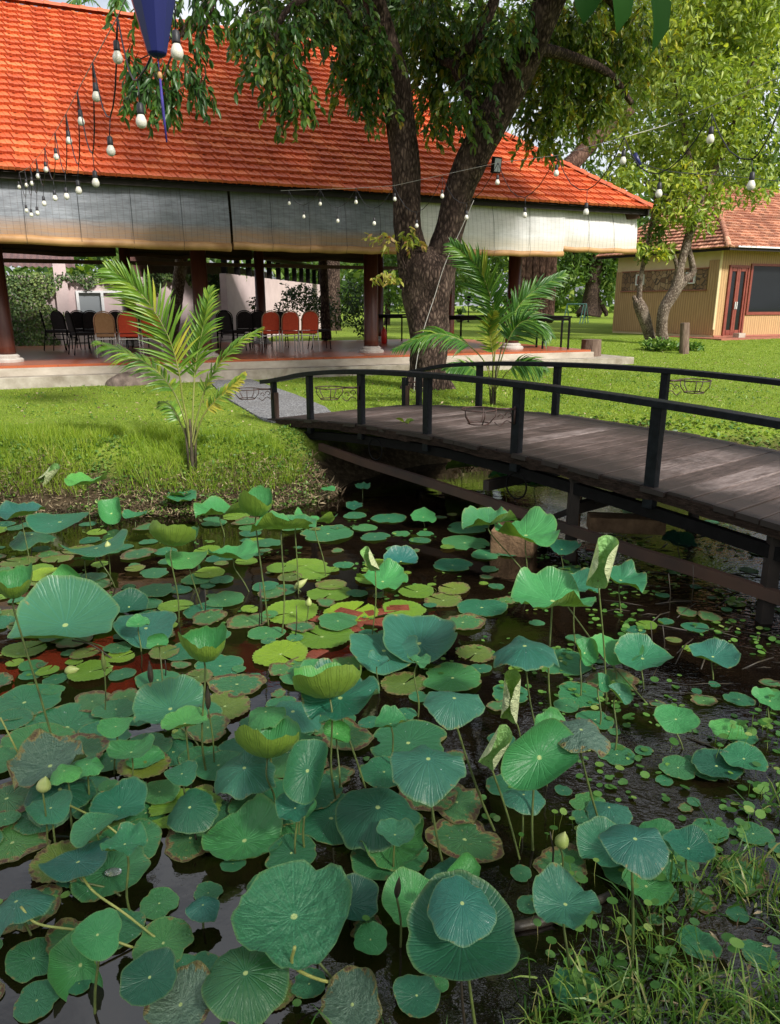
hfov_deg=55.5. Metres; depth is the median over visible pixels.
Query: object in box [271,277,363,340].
garden bush
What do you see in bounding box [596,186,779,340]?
hut
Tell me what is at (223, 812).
lotus pad
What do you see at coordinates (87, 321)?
banquet chair
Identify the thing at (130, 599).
lotus leaf
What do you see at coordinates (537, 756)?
lotus leaf
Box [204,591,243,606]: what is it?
lotus pad
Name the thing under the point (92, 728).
lotus pad
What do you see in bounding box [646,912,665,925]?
lotus pad
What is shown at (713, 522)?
lotus pad
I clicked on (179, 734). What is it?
lotus pad
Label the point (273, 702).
lotus pad
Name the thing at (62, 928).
bent stalk
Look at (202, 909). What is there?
lotus leaf
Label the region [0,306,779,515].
ground
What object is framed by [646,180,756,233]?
tree
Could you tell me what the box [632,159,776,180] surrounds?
thin cable
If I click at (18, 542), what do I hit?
lotus leaf
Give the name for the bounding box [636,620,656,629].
lily pad
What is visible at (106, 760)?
lotus pad
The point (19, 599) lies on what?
lotus pad
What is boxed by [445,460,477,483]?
lotus leaf
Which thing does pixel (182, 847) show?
lotus pad
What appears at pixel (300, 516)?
lotus leaf
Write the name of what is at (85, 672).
lily pad
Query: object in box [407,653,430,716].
lotus leaf
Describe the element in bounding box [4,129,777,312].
woods
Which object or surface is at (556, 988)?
lotus pad
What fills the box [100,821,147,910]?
lotus leaf
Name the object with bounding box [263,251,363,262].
back blind
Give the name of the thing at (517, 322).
areca palm
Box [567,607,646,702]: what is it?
bent stalk
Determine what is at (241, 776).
lotus leaf
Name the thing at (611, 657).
lotus leaf
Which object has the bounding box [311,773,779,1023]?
marsh grass
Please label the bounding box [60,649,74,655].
lotus pad
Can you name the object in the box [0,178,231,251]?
bamboo blind
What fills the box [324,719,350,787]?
lotus leaf
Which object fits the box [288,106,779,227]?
string lights
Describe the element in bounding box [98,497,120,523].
lotus leaf
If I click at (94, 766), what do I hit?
lotus leaf
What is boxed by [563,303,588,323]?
swing frame
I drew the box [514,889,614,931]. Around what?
sunken log
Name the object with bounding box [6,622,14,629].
lily pad
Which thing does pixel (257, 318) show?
banquet chair
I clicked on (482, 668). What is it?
lotus pad
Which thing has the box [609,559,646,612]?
lotus leaf
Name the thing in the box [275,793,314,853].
lotus leaf
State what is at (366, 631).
lotus pad
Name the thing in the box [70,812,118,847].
lotus leaf
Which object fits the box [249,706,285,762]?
lotus leaf
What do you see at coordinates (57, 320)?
banquet chair
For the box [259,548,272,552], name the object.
lotus pad
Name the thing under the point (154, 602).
lotus pad
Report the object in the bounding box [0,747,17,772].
lotus pad
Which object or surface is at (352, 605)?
lily pad
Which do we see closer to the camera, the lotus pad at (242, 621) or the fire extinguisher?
the lotus pad at (242, 621)
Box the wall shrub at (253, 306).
[246,283,290,339]
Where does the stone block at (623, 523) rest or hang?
in the water
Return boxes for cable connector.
[633,152,641,166]
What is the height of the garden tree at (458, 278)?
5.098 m
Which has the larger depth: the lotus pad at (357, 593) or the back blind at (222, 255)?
the back blind at (222, 255)
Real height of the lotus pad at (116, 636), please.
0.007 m
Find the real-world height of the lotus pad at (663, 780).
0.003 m
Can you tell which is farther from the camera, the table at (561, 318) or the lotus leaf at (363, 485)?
the table at (561, 318)
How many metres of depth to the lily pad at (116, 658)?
4.46 m
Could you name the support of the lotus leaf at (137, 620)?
on the water
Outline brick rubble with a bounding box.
[305,542,595,658]
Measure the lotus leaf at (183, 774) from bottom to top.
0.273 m
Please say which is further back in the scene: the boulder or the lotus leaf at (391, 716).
the boulder
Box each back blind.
[1,243,115,256]
[129,234,252,259]
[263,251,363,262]
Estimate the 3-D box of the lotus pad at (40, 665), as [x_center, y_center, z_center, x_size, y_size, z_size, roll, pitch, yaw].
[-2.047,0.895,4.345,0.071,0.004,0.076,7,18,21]
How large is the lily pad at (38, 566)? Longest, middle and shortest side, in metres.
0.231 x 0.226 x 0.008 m
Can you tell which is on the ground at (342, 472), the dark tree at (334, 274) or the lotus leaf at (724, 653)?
the dark tree at (334, 274)
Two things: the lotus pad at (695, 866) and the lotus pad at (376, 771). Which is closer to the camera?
the lotus pad at (695, 866)
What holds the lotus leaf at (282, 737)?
on the water
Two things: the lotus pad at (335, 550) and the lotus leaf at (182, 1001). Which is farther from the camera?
the lotus pad at (335, 550)
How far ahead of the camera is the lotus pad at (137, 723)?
3.74 m
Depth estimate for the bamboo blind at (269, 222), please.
13.90 m
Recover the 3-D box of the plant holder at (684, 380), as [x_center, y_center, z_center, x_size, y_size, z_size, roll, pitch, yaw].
[3.001,-1.264,7.463,0.438,0.168,0.313,6,17,19]
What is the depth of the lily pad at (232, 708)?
3.94 m
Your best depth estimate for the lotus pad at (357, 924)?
2.54 m
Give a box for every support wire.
[21,0,125,171]
[281,77,779,190]
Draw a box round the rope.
[414,200,473,389]
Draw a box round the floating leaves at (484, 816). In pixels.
[0,520,749,1023]
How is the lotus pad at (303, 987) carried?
on the water
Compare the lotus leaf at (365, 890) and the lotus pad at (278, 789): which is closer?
the lotus leaf at (365, 890)
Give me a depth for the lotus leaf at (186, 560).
5.05 m
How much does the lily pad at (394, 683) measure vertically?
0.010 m
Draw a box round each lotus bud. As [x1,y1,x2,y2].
[36,776,50,844]
[64,665,78,673]
[101,651,106,709]
[104,541,110,585]
[147,661,153,682]
[205,686,214,761]
[294,579,306,591]
[305,598,311,622]
[394,876,401,947]
[555,832,568,866]
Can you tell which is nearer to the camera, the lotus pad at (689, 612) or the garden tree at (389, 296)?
the lotus pad at (689, 612)
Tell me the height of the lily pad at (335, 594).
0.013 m
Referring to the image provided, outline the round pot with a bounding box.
[456,308,463,321]
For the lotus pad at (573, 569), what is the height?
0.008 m
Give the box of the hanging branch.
[102,0,241,139]
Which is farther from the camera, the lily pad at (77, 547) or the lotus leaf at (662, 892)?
the lily pad at (77, 547)
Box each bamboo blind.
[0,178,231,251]
[230,191,396,254]
[420,202,564,256]
[563,210,636,253]
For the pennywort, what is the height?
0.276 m
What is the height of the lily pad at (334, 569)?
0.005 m
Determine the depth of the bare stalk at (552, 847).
2.77 m
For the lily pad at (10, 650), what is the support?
on the water
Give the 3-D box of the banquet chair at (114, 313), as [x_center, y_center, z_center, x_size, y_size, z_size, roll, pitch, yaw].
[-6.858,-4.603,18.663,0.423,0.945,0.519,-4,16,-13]
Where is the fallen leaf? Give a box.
[396,418,413,422]
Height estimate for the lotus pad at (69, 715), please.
0.019 m
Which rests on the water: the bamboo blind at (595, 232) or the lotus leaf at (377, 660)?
the lotus leaf at (377, 660)
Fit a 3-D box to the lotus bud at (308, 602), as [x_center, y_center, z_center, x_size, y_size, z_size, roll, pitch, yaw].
[-0.540,0.679,4.902,0.052,0.251,0.043,9,18,30]
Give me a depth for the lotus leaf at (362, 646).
4.33 m
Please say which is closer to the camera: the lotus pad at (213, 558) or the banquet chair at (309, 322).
the lotus pad at (213, 558)
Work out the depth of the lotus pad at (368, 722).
3.74 m
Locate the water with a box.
[0,462,779,1023]
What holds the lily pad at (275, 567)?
on the water
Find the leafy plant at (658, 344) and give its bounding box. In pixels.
[638,336,678,350]
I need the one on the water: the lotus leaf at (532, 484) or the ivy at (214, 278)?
the lotus leaf at (532, 484)
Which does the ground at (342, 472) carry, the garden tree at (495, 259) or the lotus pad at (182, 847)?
the garden tree at (495, 259)
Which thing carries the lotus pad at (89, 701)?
on the water
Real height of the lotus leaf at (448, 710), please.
0.647 m
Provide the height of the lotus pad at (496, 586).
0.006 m
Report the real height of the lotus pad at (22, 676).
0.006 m
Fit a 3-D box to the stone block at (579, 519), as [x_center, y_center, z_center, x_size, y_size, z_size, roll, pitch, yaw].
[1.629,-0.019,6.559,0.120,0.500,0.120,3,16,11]
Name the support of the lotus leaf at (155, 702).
on the water
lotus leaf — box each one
[0,500,45,563]
[0,563,51,732]
[0,889,55,936]
[6,728,87,790]
[7,575,119,647]
[9,531,55,554]
[23,778,97,827]
[25,789,72,842]
[26,512,88,539]
[38,836,120,895]
[47,930,102,1001]
[50,764,81,828]
[51,564,81,577]
[58,529,127,587]
[64,472,107,529]
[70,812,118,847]
[70,846,150,902]
[71,908,121,1013]
[73,556,95,578]
[74,757,103,802]
[89,776,147,820]
[97,717,133,773]
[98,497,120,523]
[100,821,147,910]
[106,733,154,775]
[112,587,148,612]
[113,610,176,648]
[119,946,176,1006]
[122,509,146,526]
[126,614,149,650]
[126,745,164,768]
[132,674,204,745]
[143,960,209,1023]
[146,633,168,679]
[149,520,197,622]
[161,705,207,759]
[163,489,196,509]
[164,760,197,793]
[165,550,208,608]
[167,788,218,839]
[168,492,189,495]
[178,623,226,770]
[185,896,219,928]
[193,496,244,536]
[201,793,282,860]
[201,946,288,1023]
[208,539,257,591]
[214,750,275,800]
[231,859,352,978]
[234,715,300,802]
[238,485,271,625]
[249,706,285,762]
[250,510,312,633]
[275,700,320,733]
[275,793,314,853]
[283,739,327,847]
[286,514,316,593]
[292,662,361,798]
[294,507,336,575]
[295,800,316,833]
[299,732,322,739]
[300,659,318,666]
[301,658,379,787]
[319,965,381,1023]
[321,485,335,494]
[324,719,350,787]
[335,787,420,852]
[346,501,361,510]
[346,872,378,920]
[349,632,419,674]
[354,921,386,954]
[355,482,369,498]
[356,558,407,597]
[361,812,424,870]
[368,650,389,693]
[373,705,406,751]
[376,817,414,871]
[382,613,457,662]
[382,867,428,926]
[383,545,417,565]
[390,745,465,861]
[393,974,440,1017]
[406,869,519,1023]
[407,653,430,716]
[410,507,436,526]
[423,691,495,830]
[424,857,468,879]
[427,874,496,1023]
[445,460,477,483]
[447,852,480,876]
[462,505,520,568]
[488,471,506,501]
[492,635,559,721]
[494,506,559,566]
[501,718,579,850]
[502,790,545,837]
[510,566,595,705]
[517,482,547,504]
[531,706,565,785]
[532,862,601,971]
[549,539,580,569]
[558,717,610,815]
[570,567,597,642]
[576,638,598,695]
[576,816,620,866]
[585,800,632,823]
[590,633,643,678]
[597,673,610,724]
[598,824,669,965]
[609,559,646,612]
[609,682,633,750]
[614,633,673,688]
[622,868,673,908]
[639,818,674,846]
[654,704,699,749]
[662,529,697,557]
[662,824,715,905]
[688,638,740,679]
[691,748,743,779]
[708,718,748,739]
[720,741,767,772]
[751,686,779,723]
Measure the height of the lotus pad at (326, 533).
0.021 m
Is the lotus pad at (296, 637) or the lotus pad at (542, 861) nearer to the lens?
the lotus pad at (542, 861)
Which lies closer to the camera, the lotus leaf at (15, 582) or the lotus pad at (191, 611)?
the lotus leaf at (15, 582)
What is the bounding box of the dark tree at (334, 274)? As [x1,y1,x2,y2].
[292,0,443,330]
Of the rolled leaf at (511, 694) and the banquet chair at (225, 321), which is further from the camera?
the banquet chair at (225, 321)
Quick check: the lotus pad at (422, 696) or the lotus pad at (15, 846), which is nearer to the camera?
the lotus pad at (15, 846)
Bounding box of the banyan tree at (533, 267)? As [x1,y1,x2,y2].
[399,0,779,323]
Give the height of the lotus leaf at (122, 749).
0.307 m
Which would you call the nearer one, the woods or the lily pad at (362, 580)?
the lily pad at (362, 580)
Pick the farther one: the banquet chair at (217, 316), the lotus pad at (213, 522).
the banquet chair at (217, 316)
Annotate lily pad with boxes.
[0,526,6,532]
[0,555,38,566]
[0,609,16,616]
[1,641,46,657]
[5,658,23,666]
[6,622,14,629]
[28,840,76,882]
[32,563,53,570]
[32,567,56,580]
[35,665,59,675]
[40,554,73,562]
[61,544,94,553]
[65,658,82,664]
[67,660,111,681]
[69,647,98,658]
[87,529,106,534]
[88,819,124,841]
[91,561,107,566]
[105,650,134,662]
[117,752,171,778]
[125,564,144,571]
[148,644,179,659]
[148,787,222,828]
[157,600,192,611]
[185,668,212,682]
[194,545,219,553]
[194,566,224,577]
[195,784,213,791]
[210,690,250,718]
[214,561,228,564]
[223,513,249,519]
[236,557,257,564]
[241,605,257,611]
[246,608,257,612]
[252,640,307,665]
[265,599,317,623]
[266,563,296,572]
[274,980,294,1010]
[277,571,302,580]
[286,558,327,570]
[290,625,353,648]
[296,565,331,579]
[307,585,350,600]
[315,579,346,589]
[323,601,378,620]
[327,567,338,571]
[355,574,371,583]
[365,559,383,566]
[380,671,425,694]
[383,600,426,615]
[398,584,433,597]
[424,592,461,606]
[438,582,469,594]
[440,544,454,548]
[455,644,493,662]
[508,666,522,671]
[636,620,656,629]
[665,637,681,642]
[682,645,690,651]
[726,599,745,606]
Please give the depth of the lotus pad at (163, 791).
3.20 m
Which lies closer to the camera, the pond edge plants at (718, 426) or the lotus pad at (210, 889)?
the lotus pad at (210, 889)
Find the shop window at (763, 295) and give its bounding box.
[745,263,779,314]
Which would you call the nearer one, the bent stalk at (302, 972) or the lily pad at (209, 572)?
the bent stalk at (302, 972)
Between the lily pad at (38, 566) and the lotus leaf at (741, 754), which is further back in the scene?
the lily pad at (38, 566)
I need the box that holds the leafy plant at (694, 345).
[672,341,704,350]
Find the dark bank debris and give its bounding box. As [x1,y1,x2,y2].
[304,414,686,504]
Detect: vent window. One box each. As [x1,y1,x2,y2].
[635,274,644,284]
[686,272,695,283]
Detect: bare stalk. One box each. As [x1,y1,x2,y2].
[259,583,260,626]
[260,587,261,623]
[295,606,296,634]
[550,831,553,861]
[668,574,670,609]
[691,566,693,606]
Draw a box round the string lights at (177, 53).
[17,5,183,216]
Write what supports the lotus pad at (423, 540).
on the water
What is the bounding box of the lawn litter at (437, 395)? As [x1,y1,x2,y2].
[11,351,779,485]
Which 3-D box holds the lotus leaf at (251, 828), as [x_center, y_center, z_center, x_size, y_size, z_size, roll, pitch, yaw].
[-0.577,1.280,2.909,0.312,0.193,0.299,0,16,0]
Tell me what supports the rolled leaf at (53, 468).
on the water
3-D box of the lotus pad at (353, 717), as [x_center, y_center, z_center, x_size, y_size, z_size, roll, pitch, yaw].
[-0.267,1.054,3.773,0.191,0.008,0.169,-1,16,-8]
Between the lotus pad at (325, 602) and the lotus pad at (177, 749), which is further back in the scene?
the lotus pad at (325, 602)
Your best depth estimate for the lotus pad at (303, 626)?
4.86 m
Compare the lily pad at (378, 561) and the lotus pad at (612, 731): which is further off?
the lily pad at (378, 561)
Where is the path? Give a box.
[210,379,330,422]
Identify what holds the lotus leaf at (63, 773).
on the water
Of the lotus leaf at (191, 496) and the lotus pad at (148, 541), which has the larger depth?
the lotus leaf at (191, 496)
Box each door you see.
[724,267,739,334]
[732,268,747,334]
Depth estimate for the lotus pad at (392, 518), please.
7.36 m
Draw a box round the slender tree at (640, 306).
[632,184,675,339]
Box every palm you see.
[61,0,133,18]
[91,257,263,471]
[165,259,187,342]
[390,237,568,404]
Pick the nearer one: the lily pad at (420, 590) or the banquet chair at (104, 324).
the lily pad at (420, 590)
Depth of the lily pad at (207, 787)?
3.25 m
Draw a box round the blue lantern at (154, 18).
[131,0,174,141]
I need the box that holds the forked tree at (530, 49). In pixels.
[182,0,660,389]
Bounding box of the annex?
[130,251,320,341]
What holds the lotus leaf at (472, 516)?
on the water
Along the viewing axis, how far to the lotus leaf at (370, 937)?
2.44 m
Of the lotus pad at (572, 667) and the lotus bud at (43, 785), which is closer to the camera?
the lotus bud at (43, 785)
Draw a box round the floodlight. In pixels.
[476,156,501,173]
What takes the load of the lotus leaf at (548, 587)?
on the water
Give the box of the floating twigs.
[593,532,779,748]
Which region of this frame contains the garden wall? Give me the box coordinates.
[3,253,222,345]
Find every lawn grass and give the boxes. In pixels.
[0,372,746,484]
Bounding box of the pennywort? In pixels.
[362,689,779,1023]
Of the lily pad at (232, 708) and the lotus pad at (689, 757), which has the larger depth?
the lily pad at (232, 708)
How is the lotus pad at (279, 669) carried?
on the water
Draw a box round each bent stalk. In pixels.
[0,717,17,752]
[20,906,133,948]
[70,805,116,833]
[72,640,111,657]
[82,877,154,936]
[290,945,329,983]
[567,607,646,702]
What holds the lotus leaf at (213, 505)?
on the water
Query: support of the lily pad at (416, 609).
on the water
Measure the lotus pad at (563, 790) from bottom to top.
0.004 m
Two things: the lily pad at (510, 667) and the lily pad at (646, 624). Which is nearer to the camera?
the lily pad at (510, 667)
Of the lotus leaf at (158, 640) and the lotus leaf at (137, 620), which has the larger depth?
the lotus leaf at (137, 620)
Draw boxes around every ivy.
[5,271,120,345]
[145,272,246,297]
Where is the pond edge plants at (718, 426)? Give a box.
[533,409,779,449]
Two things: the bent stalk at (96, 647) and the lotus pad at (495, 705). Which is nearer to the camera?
the lotus pad at (495, 705)
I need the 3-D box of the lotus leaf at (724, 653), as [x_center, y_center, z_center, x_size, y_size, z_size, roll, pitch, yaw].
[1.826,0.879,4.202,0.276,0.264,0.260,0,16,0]
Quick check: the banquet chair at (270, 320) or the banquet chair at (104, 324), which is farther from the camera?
the banquet chair at (270, 320)
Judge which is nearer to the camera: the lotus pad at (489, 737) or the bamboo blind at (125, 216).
the lotus pad at (489, 737)
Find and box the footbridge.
[259,361,779,623]
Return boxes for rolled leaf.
[37,463,59,486]
[360,546,379,633]
[478,724,519,859]
[501,669,520,736]
[586,535,618,704]
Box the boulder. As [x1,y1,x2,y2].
[106,372,156,385]
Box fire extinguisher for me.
[381,327,386,343]
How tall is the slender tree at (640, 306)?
5.032 m
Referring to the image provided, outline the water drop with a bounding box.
[104,867,121,876]
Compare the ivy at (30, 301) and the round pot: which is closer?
the ivy at (30, 301)
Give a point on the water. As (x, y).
(496, 998)
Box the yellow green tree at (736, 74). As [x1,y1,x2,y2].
[590,0,779,340]
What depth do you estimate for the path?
11.23 m
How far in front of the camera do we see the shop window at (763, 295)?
26.64 m
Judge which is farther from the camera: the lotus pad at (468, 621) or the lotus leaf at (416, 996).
the lotus pad at (468, 621)
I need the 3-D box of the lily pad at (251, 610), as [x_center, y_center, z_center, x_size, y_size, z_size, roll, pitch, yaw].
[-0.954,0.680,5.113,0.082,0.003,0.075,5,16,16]
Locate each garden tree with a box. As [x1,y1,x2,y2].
[282,261,351,291]
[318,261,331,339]
[350,254,402,324]
[455,255,477,296]
[457,256,508,314]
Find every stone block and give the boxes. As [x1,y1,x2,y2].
[490,521,537,557]
[567,496,581,538]
[586,512,665,534]
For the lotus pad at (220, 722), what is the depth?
3.65 m
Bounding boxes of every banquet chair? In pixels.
[38,310,65,350]
[50,310,81,350]
[65,311,95,354]
[70,310,92,348]
[81,310,104,349]
[93,311,118,357]
[109,310,128,348]
[117,312,141,357]
[131,310,148,348]
[140,313,163,355]
[216,310,233,348]
[219,310,246,350]
[236,310,254,348]
[248,310,266,348]
[260,310,280,352]
[271,310,288,347]
[279,310,300,352]
[297,310,319,351]
[308,311,330,349]
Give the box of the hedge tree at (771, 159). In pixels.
[622,1,779,200]
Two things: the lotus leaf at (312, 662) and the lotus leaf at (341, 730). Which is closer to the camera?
the lotus leaf at (341, 730)
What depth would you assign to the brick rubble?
5.07 m
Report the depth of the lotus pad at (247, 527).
7.05 m
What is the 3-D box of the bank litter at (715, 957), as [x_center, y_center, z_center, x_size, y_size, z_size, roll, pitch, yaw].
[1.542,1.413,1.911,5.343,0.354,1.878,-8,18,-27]
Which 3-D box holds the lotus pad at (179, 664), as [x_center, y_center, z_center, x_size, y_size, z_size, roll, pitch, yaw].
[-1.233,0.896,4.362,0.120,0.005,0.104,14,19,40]
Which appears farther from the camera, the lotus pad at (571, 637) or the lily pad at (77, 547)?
the lily pad at (77, 547)
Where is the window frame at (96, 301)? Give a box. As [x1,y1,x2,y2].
[75,291,123,328]
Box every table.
[378,314,405,340]
[449,315,502,347]
[535,316,571,348]
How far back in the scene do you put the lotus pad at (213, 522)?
7.20 m
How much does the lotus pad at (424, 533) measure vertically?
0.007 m
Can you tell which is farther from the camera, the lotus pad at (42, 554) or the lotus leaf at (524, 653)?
the lotus pad at (42, 554)
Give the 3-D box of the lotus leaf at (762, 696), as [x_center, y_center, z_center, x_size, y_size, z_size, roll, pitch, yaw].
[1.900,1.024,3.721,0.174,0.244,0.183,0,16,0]
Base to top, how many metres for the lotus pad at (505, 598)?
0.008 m
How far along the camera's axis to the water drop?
2.69 m
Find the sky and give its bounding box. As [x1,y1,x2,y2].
[6,0,779,305]
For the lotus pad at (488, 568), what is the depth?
5.94 m
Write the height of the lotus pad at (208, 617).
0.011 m
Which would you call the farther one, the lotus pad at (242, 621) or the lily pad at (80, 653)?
the lotus pad at (242, 621)
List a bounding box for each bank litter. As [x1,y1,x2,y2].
[0,450,341,517]
[631,880,779,1023]
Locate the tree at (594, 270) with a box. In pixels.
[555,222,642,316]
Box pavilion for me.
[0,0,652,388]
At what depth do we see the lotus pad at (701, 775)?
3.30 m
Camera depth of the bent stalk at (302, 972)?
2.17 m
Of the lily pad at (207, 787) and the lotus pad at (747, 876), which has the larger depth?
the lily pad at (207, 787)
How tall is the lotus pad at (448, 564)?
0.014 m
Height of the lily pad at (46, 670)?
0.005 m
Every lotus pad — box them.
[0,521,15,526]
[0,566,12,570]
[0,615,15,628]
[0,672,12,686]
[0,684,61,720]
[0,708,33,729]
[0,722,74,749]
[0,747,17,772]
[0,781,29,812]
[0,810,20,826]
[0,821,50,863]
[0,829,3,842]
[0,883,62,934]
[0,981,4,998]
[4,525,24,529]
[5,937,48,982]
[8,597,24,602]
[13,811,54,834]
[13,979,59,1022]
[18,659,43,670]
[18,668,39,679]
[25,702,100,732]
[32,546,50,551]
[35,550,61,558]
[36,661,47,667]
[38,638,57,641]
[41,685,64,694]
[42,673,66,684]
[45,917,81,954]
[50,635,92,647]
[56,881,69,887]
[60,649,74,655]
[68,979,91,994]
[70,733,109,764]
[72,805,85,818]
[74,690,109,711]
[78,719,131,740]
[79,521,96,525]
[79,537,101,543]
[82,572,106,580]
[82,775,109,802]
[84,799,92,812]
[87,831,102,842]
[91,698,133,718]
[94,578,112,587]
[94,818,161,858]
[97,779,118,790]
[99,752,120,771]
[102,641,131,653]
[107,687,137,700]
[108,668,135,680]
[113,634,123,639]
[116,908,145,949]
[117,544,133,549]
[120,548,156,559]
[121,584,135,589]
[125,802,166,821]
[129,714,146,725]
[129,732,172,752]
[132,916,193,962]
[133,523,150,529]
[134,669,179,687]
[138,583,175,596]
[138,610,159,613]
[139,539,157,543]
[140,568,168,577]
[140,887,178,919]
[143,597,162,609]
[146,779,180,804]
[154,547,177,554]
[158,559,167,563]
[164,642,193,660]
[164,827,211,862]
[166,738,193,766]
[171,585,192,593]
[171,661,190,668]
[171,728,189,739]
[175,951,219,969]
[178,746,218,763]
[181,573,213,583]
[181,701,222,727]
[183,602,222,618]
[184,713,229,742]
[192,609,227,624]
[194,654,243,675]
[194,750,239,780]
[194,881,222,899]
[200,582,215,588]
[201,519,226,525]
[203,517,218,520]
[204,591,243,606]
[205,555,231,561]
[206,673,266,697]
[209,575,233,583]
[211,799,229,826]
[218,738,243,752]
[220,860,245,871]
[226,613,270,628]
[228,793,272,813]
[231,516,258,524]
[232,665,245,672]
[238,523,262,530]
[239,530,261,536]
[239,717,248,725]
[246,874,257,889]
[247,626,285,639]
[252,581,278,590]
[255,538,280,546]
[257,587,286,598]
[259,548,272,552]
[260,610,278,617]
[261,637,275,643]
[264,780,294,825]
[265,696,295,706]
[265,833,316,867]
[268,662,292,675]
[269,734,315,777]
[271,688,285,697]
[276,584,295,594]
[279,665,299,684]
[281,821,304,835]
[282,528,302,530]
[285,657,312,666]
[286,621,314,632]
[286,634,303,640]
[291,967,325,998]
[292,793,344,844]
[300,525,353,541]
[313,722,325,735]
[314,773,342,809]
[316,598,334,606]
[318,612,357,630]
[319,715,328,722]
[321,715,355,726]
[321,717,373,750]
[323,766,354,784]
[330,524,343,528]
[330,656,363,668]
[331,548,343,552]
[333,562,353,567]
[343,512,366,518]
[346,589,367,596]
[350,843,428,879]
[350,915,381,937]
[352,524,377,530]
[358,716,376,727]
[359,629,376,633]
[359,756,396,787]
[360,532,390,540]
[370,513,405,522]
[370,719,446,756]
[372,592,382,597]
[392,531,409,535]
[397,785,457,810]
[399,708,416,719]
[409,537,430,542]
[409,691,426,701]
[416,531,433,535]
[423,603,436,606]
[423,662,481,691]
[425,818,503,862]
[431,976,448,992]
[433,558,472,570]
[437,783,482,824]
[442,535,489,549]
[446,612,485,629]
[446,750,465,760]
[447,522,488,532]
[457,599,507,616]
[470,664,491,672]
[471,549,501,558]
[480,574,492,578]
[481,566,497,571]
[486,700,502,710]
[486,774,515,795]
[487,733,515,745]
[488,583,503,588]
[492,684,527,702]
[496,596,514,603]
[510,864,531,881]
[517,895,535,913]
[529,620,544,625]
[533,842,587,881]
[545,648,592,674]
[552,967,600,1005]
[553,698,578,712]
[555,785,571,795]
[557,565,581,572]
[558,681,603,707]
[565,634,585,641]
[569,792,605,810]
[572,809,588,824]
[575,710,613,729]
[585,668,639,690]
[598,743,634,765]
[601,865,628,888]
[608,728,620,734]
[625,625,645,633]
[634,745,653,754]
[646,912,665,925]
[649,700,665,706]
[655,593,669,597]
[655,774,672,785]
[658,618,673,624]
[658,755,696,779]
[665,847,699,881]
[666,888,678,903]
[668,569,681,573]
[676,607,697,616]
[677,924,722,960]
[678,802,692,811]
[680,622,708,632]
[684,755,692,760]
[685,888,716,913]
[687,797,700,806]
[690,694,717,705]
[691,688,701,693]
[692,818,729,843]
[695,770,725,780]
[698,611,722,620]
[704,520,719,523]
[709,681,720,686]
[716,856,769,896]
[721,607,732,610]
[723,692,755,705]
[725,906,748,922]
[729,729,758,744]
[733,821,775,845]
[739,567,758,572]
[740,939,777,970]
[759,678,779,686]
[768,842,779,852]
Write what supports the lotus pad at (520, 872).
on the water
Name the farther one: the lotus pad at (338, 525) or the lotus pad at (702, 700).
the lotus pad at (338, 525)
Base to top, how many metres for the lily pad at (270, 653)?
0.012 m
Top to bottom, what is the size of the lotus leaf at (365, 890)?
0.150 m
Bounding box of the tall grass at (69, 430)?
[0,418,309,496]
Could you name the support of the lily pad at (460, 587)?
on the water
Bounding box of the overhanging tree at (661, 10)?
[574,0,671,52]
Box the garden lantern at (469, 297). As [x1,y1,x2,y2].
[467,296,470,321]
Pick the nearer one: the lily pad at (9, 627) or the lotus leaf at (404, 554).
the lily pad at (9, 627)
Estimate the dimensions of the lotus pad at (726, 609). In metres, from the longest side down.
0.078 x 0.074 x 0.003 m
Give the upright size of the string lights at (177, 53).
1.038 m
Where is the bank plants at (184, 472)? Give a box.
[0,424,338,516]
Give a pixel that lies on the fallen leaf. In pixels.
(408, 420)
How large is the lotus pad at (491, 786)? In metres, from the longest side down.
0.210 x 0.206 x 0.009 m
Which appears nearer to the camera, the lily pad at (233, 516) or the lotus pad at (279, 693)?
the lotus pad at (279, 693)
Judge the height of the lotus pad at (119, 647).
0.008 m
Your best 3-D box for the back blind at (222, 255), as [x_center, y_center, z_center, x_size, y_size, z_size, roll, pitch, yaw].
[-5.394,-7.242,20.095,3.313,0.745,0.157,-6,17,-22]
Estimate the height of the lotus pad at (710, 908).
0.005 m
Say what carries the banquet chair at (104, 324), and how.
on the pavilion
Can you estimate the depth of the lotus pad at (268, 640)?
4.67 m
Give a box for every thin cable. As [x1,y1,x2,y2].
[516,118,630,158]
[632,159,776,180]
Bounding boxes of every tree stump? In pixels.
[581,339,600,355]
[679,323,689,353]
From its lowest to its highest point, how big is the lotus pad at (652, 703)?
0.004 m
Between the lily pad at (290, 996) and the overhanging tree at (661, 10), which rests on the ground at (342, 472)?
the overhanging tree at (661, 10)
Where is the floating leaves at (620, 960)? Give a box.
[495,514,779,990]
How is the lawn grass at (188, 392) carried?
on the ground at (342, 472)
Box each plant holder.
[235,387,271,400]
[315,386,358,400]
[408,381,433,392]
[461,406,515,425]
[669,378,711,394]
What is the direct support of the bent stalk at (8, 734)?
on the water
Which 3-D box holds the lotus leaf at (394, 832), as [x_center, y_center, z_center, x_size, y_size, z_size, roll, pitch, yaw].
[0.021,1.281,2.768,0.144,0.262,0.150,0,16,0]
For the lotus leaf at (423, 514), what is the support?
on the water
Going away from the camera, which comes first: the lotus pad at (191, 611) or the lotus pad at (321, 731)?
the lotus pad at (321, 731)
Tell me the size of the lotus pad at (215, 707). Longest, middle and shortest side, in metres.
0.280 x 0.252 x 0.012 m
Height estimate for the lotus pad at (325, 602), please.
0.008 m
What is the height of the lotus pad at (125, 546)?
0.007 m
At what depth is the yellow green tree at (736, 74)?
21.86 m
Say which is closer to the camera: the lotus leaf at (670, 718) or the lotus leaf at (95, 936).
the lotus leaf at (95, 936)
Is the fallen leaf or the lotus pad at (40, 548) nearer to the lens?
the lotus pad at (40, 548)

